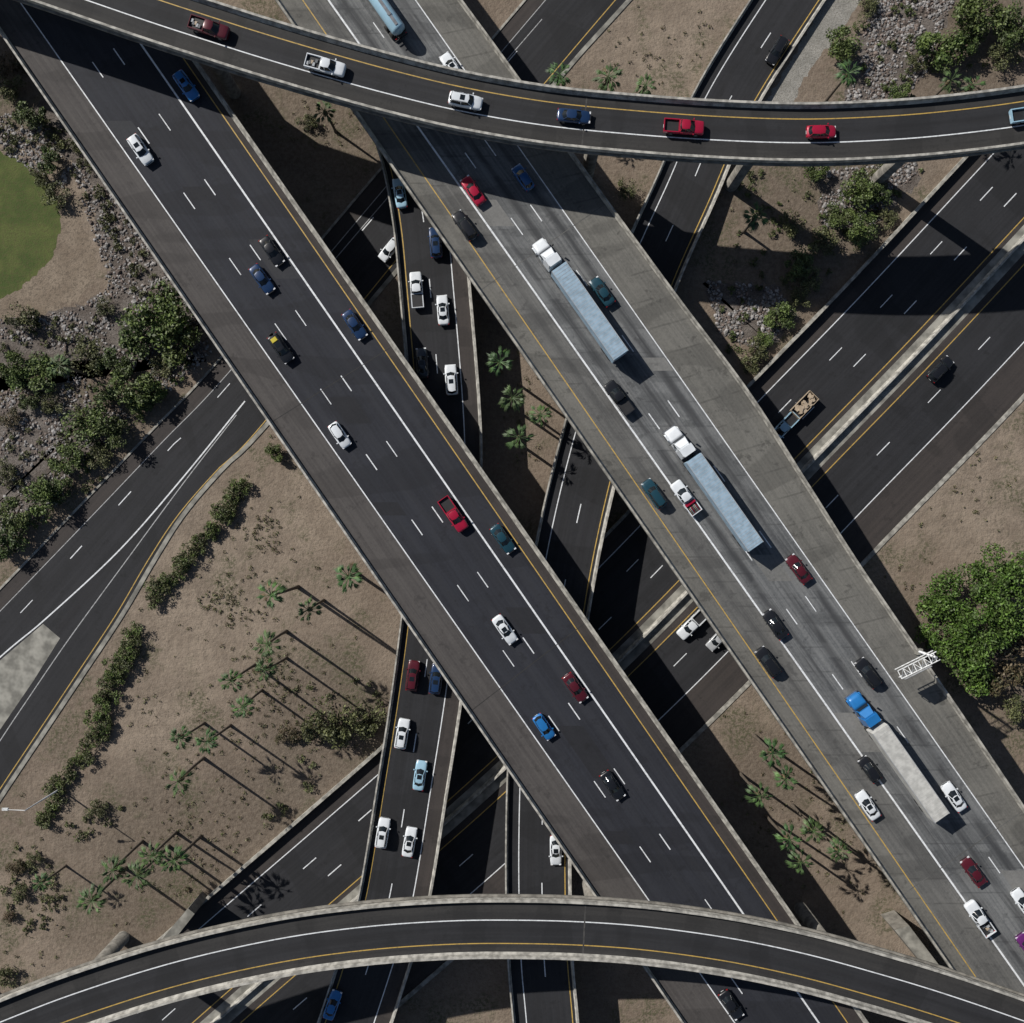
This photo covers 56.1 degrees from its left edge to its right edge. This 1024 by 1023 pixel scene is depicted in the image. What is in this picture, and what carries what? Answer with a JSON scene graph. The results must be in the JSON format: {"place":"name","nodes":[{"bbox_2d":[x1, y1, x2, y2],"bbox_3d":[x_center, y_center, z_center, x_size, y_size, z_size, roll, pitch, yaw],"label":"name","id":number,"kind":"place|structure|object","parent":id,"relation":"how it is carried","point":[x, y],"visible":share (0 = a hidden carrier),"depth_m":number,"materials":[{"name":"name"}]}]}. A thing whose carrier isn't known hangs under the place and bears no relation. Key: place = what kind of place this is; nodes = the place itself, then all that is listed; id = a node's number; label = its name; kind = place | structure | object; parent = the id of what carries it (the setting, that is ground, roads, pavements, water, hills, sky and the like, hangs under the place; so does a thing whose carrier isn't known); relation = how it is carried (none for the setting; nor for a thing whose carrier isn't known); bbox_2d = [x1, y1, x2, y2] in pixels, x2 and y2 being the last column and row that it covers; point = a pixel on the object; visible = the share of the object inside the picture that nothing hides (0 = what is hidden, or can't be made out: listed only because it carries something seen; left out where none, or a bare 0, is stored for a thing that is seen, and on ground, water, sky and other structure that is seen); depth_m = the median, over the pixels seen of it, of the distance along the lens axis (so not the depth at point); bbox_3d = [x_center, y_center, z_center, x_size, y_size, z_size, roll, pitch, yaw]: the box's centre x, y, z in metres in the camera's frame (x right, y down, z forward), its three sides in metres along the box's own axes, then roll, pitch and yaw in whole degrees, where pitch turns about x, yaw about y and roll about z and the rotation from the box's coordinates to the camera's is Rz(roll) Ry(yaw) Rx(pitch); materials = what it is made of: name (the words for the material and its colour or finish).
{"place":"outdoors","nodes":[
{"label":"outdoors","id":0,"kind":"place"},
{"bbox_2d":[0,151,60,298],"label":"lawn","id":1,"kind":"structure","parent":0,"point":[30,227],"depth_m":159.99,"materials":[{"name":"green plant"}]},
{"bbox_2d":[0,144,97,320],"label":"bare soil path","id":2,"kind":"structure","parent":0,"point":[64,275],"depth_m":159.99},
{"bbox_2d":[0,0,631,801],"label":"frontage road","id":3,"kind":"structure","parent":0,"point":[72,584],"depth_m":160.00,"materials":[{"name":"asphalt"}]},
{"bbox_2d":[0,0,1023,1022],"bbox_3d":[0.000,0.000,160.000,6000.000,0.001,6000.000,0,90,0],"label":"ground","id":4,"kind":"structure","parent":0,"point":[183,657],"depth_m":160.00,"materials":[{"name":"soil"}]},
{"bbox_2d":[0,525,29,561],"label":"broadleaf tree","id":5,"kind":"object","parent":4,"relation":"on","point":[13,542],"visible":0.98,"depth_m":157.52,"materials":[{"name":"green plant"}]},
{"bbox_2d":[34,727,101,829],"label":"hedge","id":6,"kind":"object","parent":4,"relation":"on","point":[59,782],"visible":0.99,"depth_m":159.01,"materials":[{"name":"green plant"}]},
{"bbox_2d":[76,866,127,914],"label":"palm tree","id":7,"kind":"object","parent":4,"relation":"on","point":[97,895],"visible":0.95,"depth_m":146.94,"materials":[{"name":"green plant"}]},
{"bbox_2d":[0,98,206,535],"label":"gravel bed","id":8,"kind":"object","parent":4,"relation":"on","point":[119,304],"visible":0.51,"depth_m":160.00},
{"bbox_2d":[0,496,31,536],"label":"green leafy tree","id":9,"kind":"object","parent":8,"relation":"on","point":[13,522],"visible":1,"depth_m":157.15,"materials":[{"name":"green plant"}]},
{"bbox_2d":[2,301,39,330],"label":"desert tree","id":10,"kind":"object","parent":8,"relation":"on","point":[24,319],"visible":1,"depth_m":157.75,"materials":[{"name":"green plant"}]},
{"bbox_2d":[12,100,46,129],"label":"broadleaf tree","id":11,"kind":"object","parent":8,"relation":"on","point":[25,113],"visible":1,"depth_m":157.63,"materials":[{"name":"green plant"}]},
{"bbox_2d":[0,105,70,188],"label":"riprap rocks","id":12,"kind":"object","parent":8,"relation":"on","point":[36,157],"visible":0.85,"depth_m":159.84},
{"bbox_2d":[16,351,61,392],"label":"green leafy tree","id":13,"kind":"object","parent":8,"relation":"on","point":[40,366],"visible":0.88,"depth_m":157.54,"materials":[{"name":"green plant"}]},
{"bbox_2d":[20,477,59,517],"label":"green leafy tree","id":14,"kind":"object","parent":8,"relation":"on","point":[42,492],"visible":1,"depth_m":156.64,"materials":[{"name":"green plant"}]},
{"bbox_2d":[0,117,102,493],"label":"ground shrubs","id":15,"kind":"object","parent":8,"relation":"on","point":[33,331],"visible":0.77,"depth_m":159.47,"materials":[{"name":"green plant"}]},
{"bbox_2d":[0,372,130,561],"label":"riprap rocks","id":16,"kind":"object","parent":8,"relation":"on","point":[11,400],"visible":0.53,"depth_m":159.85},
{"bbox_2d":[48,441,83,474],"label":"green leafy tree","id":17,"kind":"object","parent":8,"relation":"on","point":[67,450],"visible":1,"depth_m":157.31,"materials":[{"name":"green plant"}]},
{"bbox_2d":[67,337,104,377],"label":"desert tree","id":18,"kind":"object","parent":8,"relation":"on","point":[92,354],"visible":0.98,"depth_m":157.55,"materials":[{"name":"green plant"}]},
{"bbox_2d":[61,398,112,447],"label":"green leafy tree","id":19,"kind":"object","parent":8,"relation":"on","point":[92,418],"visible":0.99,"depth_m":156.88,"materials":[{"name":"green plant"}]},
{"bbox_2d":[2,361,190,554],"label":"shrub row","id":20,"kind":"object","parent":8,"relation":"on","point":[171,379],"visible":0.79,"depth_m":159.28,"materials":[{"name":"green plant"}]},
{"bbox_2d":[50,125,156,298],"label":"ground shrubs","id":21,"kind":"object","parent":8,"relation":"on","point":[108,219],"visible":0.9,"depth_m":159.50,"materials":[{"name":"green plant"}]},
{"bbox_2d":[0,163,212,390],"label":"riprap rocks","id":22,"kind":"object","parent":8,"relation":"on","point":[76,330],"visible":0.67,"depth_m":159.84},
{"bbox_2d":[93,346,132,378],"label":"broadleaf tree","id":23,"kind":"object","parent":8,"relation":"on","point":[111,361],"visible":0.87,"depth_m":157.35,"materials":[{"name":"green plant"}]},
{"bbox_2d":[115,307,153,363],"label":"broadleaf tree","id":24,"kind":"object","parent":8,"relation":"on","point":[125,341],"visible":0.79,"depth_m":156.60,"materials":[{"name":"green plant"}]},
{"bbox_2d":[110,365,159,406],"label":"green leafy tree","id":25,"kind":"object","parent":8,"relation":"on","point":[123,373],"visible":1,"depth_m":156.37,"materials":[{"name":"green plant"}]},
{"bbox_2d":[121,278,192,352],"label":"green leafy tree","id":26,"kind":"object","parent":8,"relation":"on","point":[167,305],"visible":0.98,"depth_m":155.20,"materials":[{"name":"green plant"}]},
{"bbox_2d":[156,312,202,367],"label":"green leafy tree","id":27,"kind":"object","parent":8,"relation":"on","point":[173,358],"visible":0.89,"depth_m":156.33,"materials":[{"name":"green plant"}]},
{"bbox_2d":[83,621,142,741],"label":"hedge","id":28,"kind":"object","parent":4,"relation":"on","point":[116,673],"visible":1,"depth_m":158.69,"materials":[{"name":"green plant"}]},
{"bbox_2d":[95,415,131,449],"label":"broadleaf tree","id":29,"kind":"object","parent":4,"relation":"on","point":[114,434],"visible":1,"depth_m":156.79,"materials":[{"name":"green plant"}]},
{"bbox_2d":[101,839,143,883],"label":"palm tree","id":30,"kind":"object","parent":4,"relation":"on","point":[116,867],"visible":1,"depth_m":148.34,"materials":[{"name":"green plant"}]},
{"bbox_2d":[122,844,170,890],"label":"palm tree","id":31,"kind":"object","parent":4,"relation":"on","point":[141,869],"visible":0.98,"depth_m":146.93,"materials":[{"name":"green plant"}]},
{"bbox_2d":[160,834,201,873],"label":"palm tree","id":32,"kind":"object","parent":4,"relation":"on","point":[178,852],"visible":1,"depth_m":148.11,"materials":[{"name":"green plant"}]},
{"bbox_2d":[162,891,207,938],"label":"bridge abutment","id":33,"kind":"object","parent":4,"relation":"on","point":[179,925],"visible":0.85,"depth_m":153.00,"materials":[{"name":"concrete"}]},
{"bbox_2d":[0,677,383,931],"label":"ground shrubs","id":34,"kind":"object","parent":4,"relation":"on","point":[81,833],"visible":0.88,"depth_m":159.46,"materials":[{"name":"green plant"}]},
{"bbox_2d":[142,478,252,609],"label":"hedge","id":35,"kind":"object","parent":4,"relation":"on","point":[223,512],"visible":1,"depth_m":158.85,"materials":[{"name":"green plant"}]},
{"bbox_2d":[257,579,299,608],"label":"palm tree","id":36,"kind":"object","parent":4,"relation":"on","point":[281,590],"visible":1,"depth_m":141.47,"materials":[{"name":"green plant"}]},
{"bbox_2d":[310,696,361,749],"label":"desert tree","id":37,"kind":"object","parent":4,"relation":"on","point":[331,730],"visible":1,"depth_m":156.27,"materials":[{"name":"green plant"}]},
{"bbox_2d":[333,562,363,593],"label":"palm tree","id":38,"kind":"object","parent":4,"relation":"on","point":[353,568],"visible":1,"depth_m":149.03,"materials":[{"name":"green plant"}]},
{"bbox_2d":[347,701,387,740],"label":"desert tree","id":39,"kind":"object","parent":4,"relation":"on","point":[364,728],"visible":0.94,"depth_m":157.71,"materials":[{"name":"green plant"}]},
{"bbox_2d":[317,146,482,1022],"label":"connector ramp","id":40,"kind":"structure","parent":4,"relation":"on","point":[372,993],"depth_m":154.00,"materials":[{"name":"asphalt"}]},
{"bbox_2d":[408,272,423,308],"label":"pickup truck","id":41,"kind":"object","parent":40,"relation":"on","point":[416,290],"visible":1,"depth_m":152.81,"materials":[{"name":"white paint"}]},
{"bbox_2d":[0,0,868,1022],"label":"highway viaduct","id":42,"kind":"object","parent":4,"relation":"on","point":[204,200],"visible":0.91,"depth_m":147.00,"materials":[{"name":"asphalt"}]},
{"bbox_2d":[126,133,153,165],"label":"suv car","id":43,"kind":"object","parent":42,"relation":"on","point":[140,149],"visible":1,"depth_m":145.74,"materials":[{"name":"white paint"}]},
{"bbox_2d":[172,69,199,101],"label":"suv car","id":44,"kind":"object","parent":42,"relation":"on","point":[186,85],"visible":1,"depth_m":145.75,"materials":[{"name":"paint"}]},
{"bbox_2d":[248,263,275,294],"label":"sedan car","id":45,"kind":"object","parent":42,"relation":"on","point":[262,279],"visible":1,"depth_m":146.00,"materials":[{"name":"blue paint"}]},
{"bbox_2d":[267,332,293,363],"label":"suv car","id":46,"kind":"object","parent":42,"relation":"on","point":[285,354],"visible":1,"depth_m":145.74,"materials":[{"name":"black paint"}]},
{"bbox_2d":[437,495,467,532],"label":"pickup truck","id":47,"kind":"object","parent":42,"relation":"on","point":[458,521],"visible":1,"depth_m":145.86,"materials":[{"name":"red paint"}]},
{"bbox_2d":[0,878,1023,1022],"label":"flyover ramp","id":48,"kind":"structure","parent":4,"relation":"on","point":[110,982],"depth_m":138.00,"materials":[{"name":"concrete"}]},
{"bbox_2d":[3,5,1023,975],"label":"dry weeds","id":49,"kind":"object","parent":4,"relation":"on","point":[247,681],"visible":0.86,"depth_m":159.81,"materials":[{"name":"green plant"}]},
{"bbox_2d":[14,0,1023,191],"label":"flyover ramp","id":50,"kind":"structure","parent":4,"relation":"on","point":[892,136],"depth_m":138.00,"materials":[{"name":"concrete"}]},
{"bbox_2d":[187,14,230,40],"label":"pickup truck","id":51,"kind":"object","parent":50,"relation":"on","point":[209,27],"visible":1,"depth_m":136.88,"materials":[{"name":"paint"}]},
{"bbox_2d":[303,53,345,77],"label":"pickup truck","id":52,"kind":"object","parent":50,"relation":"on","point":[318,63],"visible":1,"depth_m":136.88,"materials":[{"name":"white paint"}]},
{"bbox_2d":[448,91,482,111],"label":"suv car","id":53,"kind":"object","parent":50,"relation":"on","point":[473,102],"visible":1,"depth_m":136.77,"materials":[{"name":"white paint"}]},
{"bbox_2d":[557,107,590,125],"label":"sedan car","id":54,"kind":"object","parent":50,"relation":"on","point":[576,116],"visible":1,"depth_m":137.01,"materials":[{"name":"blue paint"}]},
{"bbox_2d":[663,118,703,136],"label":"pickup truck","id":55,"kind":"object","parent":50,"relation":"on","point":[693,127],"visible":1,"depth_m":136.88,"materials":[{"name":"red paint"}]},
{"bbox_2d":[806,123,835,139],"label":"hatchback car","id":56,"kind":"object","parent":50,"relation":"on","point":[828,131],"visible":1,"depth_m":136.99,"materials":[{"name":"red paint"}]},
{"bbox_2d":[109,149,1023,1022],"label":"freeway","id":57,"kind":"structure","parent":4,"relation":"on","point":[883,439],"depth_m":160.00,"materials":[{"name":"asphalt"}]},
{"bbox_2d":[676,610,705,639],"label":"pickup truck","id":58,"kind":"object","parent":57,"relation":"on","point":[691,624],"visible":0.93,"depth_m":158.86,"materials":[{"name":"white paint"}]},
{"bbox_2d":[591,63,623,91],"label":"palm tree","id":59,"kind":"object","parent":4,"relation":"on","point":[604,87],"visible":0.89,"depth_m":149.09,"materials":[{"name":"green plant"}]},
{"bbox_2d":[275,0,1023,992],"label":"highway viaduct","id":60,"kind":"object","parent":4,"relation":"on","point":[673,366],"visible":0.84,"depth_m":147.00,"materials":[{"name":"concrete"}]},
{"bbox_2d":[369,0,407,42],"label":"tanker truck","id":61,"kind":"object","parent":60,"relation":"on","point":[394,26],"visible":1,"depth_m":143.83,"materials":[{"name":"blue paint"}]},
{"bbox_2d":[452,209,478,241],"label":"suv car","id":62,"kind":"object","parent":60,"relation":"on","point":[462,222],"visible":1,"depth_m":145.75,"materials":[{"name":"black paint"}]},
{"bbox_2d":[530,237,627,363],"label":"semi truck","id":63,"kind":"object","parent":60,"relation":"on","point":[567,281],"visible":1,"depth_m":142.94,"materials":[{"name":"white paint"}]},
{"bbox_2d":[604,379,634,416],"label":"pickup truck","id":64,"kind":"object","parent":60,"relation":"on","point":[618,397],"visible":1,"depth_m":145.81,"materials":[{"name":"black paint"}]},
{"bbox_2d":[641,478,667,509],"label":"suv car","id":65,"kind":"object","parent":60,"relation":"on","point":[654,494],"visible":1,"depth_m":145.74,"materials":[{"name":"teal paint"}]},
{"bbox_2d":[670,479,701,516],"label":"pickup truck","id":66,"kind":"object","parent":60,"relation":"on","point":[685,497],"visible":1,"depth_m":145.84,"materials":[{"name":"white paint"}]},
{"bbox_2d":[662,424,763,551],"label":"semi truck","id":67,"kind":"object","parent":60,"relation":"on","point":[745,534],"visible":1,"depth_m":142.94,"materials":[{"name":"white paint"}]},
{"bbox_2d":[754,646,781,677],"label":"suv car","id":68,"kind":"object","parent":60,"relation":"on","point":[764,657],"visible":1,"depth_m":145.77,"materials":[{"name":"black paint"}]},
{"bbox_2d":[762,608,788,640],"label":"sedan car","id":69,"kind":"object","parent":60,"relation":"on","point":[774,623],"visible":1,"depth_m":146.00,"materials":[{"name":"black paint"}]},
{"bbox_2d":[785,553,812,584],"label":"sedan car","id":70,"kind":"object","parent":60,"relation":"on","point":[798,568],"visible":1,"depth_m":146.00,"materials":[{"name":"paint"}]},
{"bbox_2d":[854,657,881,688],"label":"suv car","id":71,"kind":"object","parent":60,"relation":"on","point":[864,668],"visible":1,"depth_m":145.77,"materials":[{"name":"black paint"}]},
{"bbox_2d":[854,789,881,821],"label":"sedan car","id":72,"kind":"object","parent":60,"relation":"on","point":[866,804],"visible":1,"depth_m":146.00,"materials":[{"name":"white paint"}]},
{"bbox_2d":[843,689,949,822],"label":"semi truck","id":73,"kind":"object","parent":60,"relation":"on","point":[927,800],"visible":1,"depth_m":142.94,"materials":[{"name":"paint"}]},
{"bbox_2d":[895,648,939,679],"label":"overhead sign gantry","id":74,"kind":"object","parent":60,"relation":"on","point":[917,670],"visible":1,"depth_m":140.79,"materials":[{"name":"metal"}]},
{"bbox_2d":[940,781,967,812],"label":"sedan car","id":75,"kind":"object","parent":60,"relation":"on","point":[953,796],"visible":1,"depth_m":146.00,"materials":[{"name":"white paint"}]},
{"bbox_2d":[960,856,987,887],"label":"sedan car","id":76,"kind":"object","parent":60,"relation":"on","point":[973,871],"visible":1,"depth_m":146.01,"materials":[{"name":"paint"}]},
{"bbox_2d":[963,899,996,938],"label":"pickup truck","id":77,"kind":"object","parent":60,"relation":"on","point":[979,918],"visible":1,"depth_m":145.87,"materials":[{"name":"white paint"}]},
{"bbox_2d":[505,0,825,1022],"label":"connector ramp","id":78,"kind":"structure","parent":4,"relation":"on","point":[665,232],"depth_m":154.67,"materials":[{"name":"asphalt"}]},
{"bbox_2d":[752,733,789,768],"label":"palm tree","id":79,"kind":"object","parent":4,"relation":"on","point":[770,751],"visible":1,"depth_m":147.93,"materials":[{"name":"green plant"}]},
{"bbox_2d":[784,245,814,282],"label":"broadleaf tree","id":80,"kind":"object","parent":4,"relation":"on","point":[806,260],"visible":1,"depth_m":157.67,"materials":[{"name":"green plant"}]},
{"bbox_2d":[766,0,860,101],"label":"pale gravel strip","id":81,"kind":"object","parent":4,"relation":"on","point":[814,43],"visible":0.79,"depth_m":160.00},
{"bbox_2d":[809,226,840,255],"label":"desert tree","id":82,"kind":"object","parent":4,"relation":"on","point":[824,237],"visible":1,"depth_m":158.35,"materials":[{"name":"green plant"}]},
{"bbox_2d":[702,0,955,350],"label":"gravel bed","id":83,"kind":"object","parent":4,"relation":"on","point":[731,303],"visible":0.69,"depth_m":160.00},
{"bbox_2d":[705,280,788,350],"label":"riprap rocks","id":84,"kind":"object","parent":83,"relation":"on","point":[762,304],"visible":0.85,"depth_m":159.84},
{"bbox_2d":[763,301,796,329],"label":"green leafy tree","id":85,"kind":"object","parent":83,"relation":"on","point":[783,314],"visible":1,"depth_m":157.81,"materials":[{"name":"green plant"}]},
{"bbox_2d":[822,201,854,228],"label":"green leafy tree","id":86,"kind":"object","parent":83,"relation":"on","point":[835,217],"visible":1,"depth_m":158.00,"materials":[{"name":"green plant"}]},
{"bbox_2d":[837,168,878,211],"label":"green leafy tree","id":87,"kind":"object","parent":83,"relation":"on","point":[863,188],"visible":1,"depth_m":157.12,"materials":[{"name":"green plant"}]},
{"bbox_2d":[819,162,918,226],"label":"riprap rocks","id":88,"kind":"object","parent":83,"relation":"on","point":[908,175],"visible":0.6,"depth_m":159.84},
{"bbox_2d":[845,0,953,100],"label":"riprap rocks","id":89,"kind":"object","parent":83,"relation":"on","point":[901,37],"visible":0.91,"depth_m":159.84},
{"bbox_2d":[915,27,966,73],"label":"green leafy tree","id":90,"kind":"object","parent":83,"relation":"on","point":[926,41],"visible":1,"depth_m":156.75,"materials":[{"name":"green plant"}]},
{"bbox_2d":[825,24,863,63],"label":"green leafy tree","id":91,"kind":"object","parent":4,"relation":"on","point":[841,47],"visible":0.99,"depth_m":157.03,"materials":[{"name":"green plant"}]},
{"bbox_2d":[846,209,879,249],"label":"green leafy tree","id":92,"kind":"object","parent":4,"relation":"on","point":[859,232],"visible":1,"depth_m":157.22,"materials":[{"name":"green plant"}]},
{"bbox_2d":[719,0,1023,353],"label":"ground shrubs","id":93,"kind":"object","parent":4,"relation":"on","point":[885,87],"visible":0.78,"depth_m":159.52,"materials":[{"name":"green plant"}]},
{"bbox_2d":[880,910,938,964],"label":"bridge abutment","id":94,"kind":"object","parent":4,"relation":"on","point":[903,930],"visible":0.77,"depth_m":154.00,"materials":[{"name":"concrete"}]},
{"bbox_2d":[913,542,1023,696],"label":"green tree","id":95,"kind":"object","parent":4,"relation":"on","point":[997,611],"visible":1,"depth_m":154.83,"materials":[{"name":"green plant"}]},
{"bbox_2d":[956,23,987,57],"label":"broadleaf tree","id":96,"kind":"object","parent":4,"relation":"on","point":[969,48],"visible":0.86,"depth_m":157.28,"materials":[{"name":"green plant"}]},
{"bbox_2d":[951,0,1005,34],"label":"green leafy tree","id":97,"kind":"object","parent":4,"relation":"on","point":[968,12],"visible":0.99,"depth_m":156.06,"materials":[{"name":"green plant"}]},
{"bbox_2d":[983,654,1023,697],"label":"dry shrub","id":98,"kind":"object","parent":4,"relation":"on","point":[1018,678],"visible":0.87,"depth_m":157.15,"materials":[{"name":"brown plant"}]},
{"bbox_2d":[987,43,1022,70],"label":"desert tree","id":99,"kind":"object","parent":4,"relation":"on","point":[998,53],"visible":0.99,"depth_m":158.14,"materials":[{"name":"green plant"}]},
{"bbox_2d":[992,0,1023,50],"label":"broadleaf tree","id":100,"kind":"object","parent":4,"relation":"on","point":[1007,40],"visible":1,"depth_m":156.79,"materials":[{"name":"green plant"}]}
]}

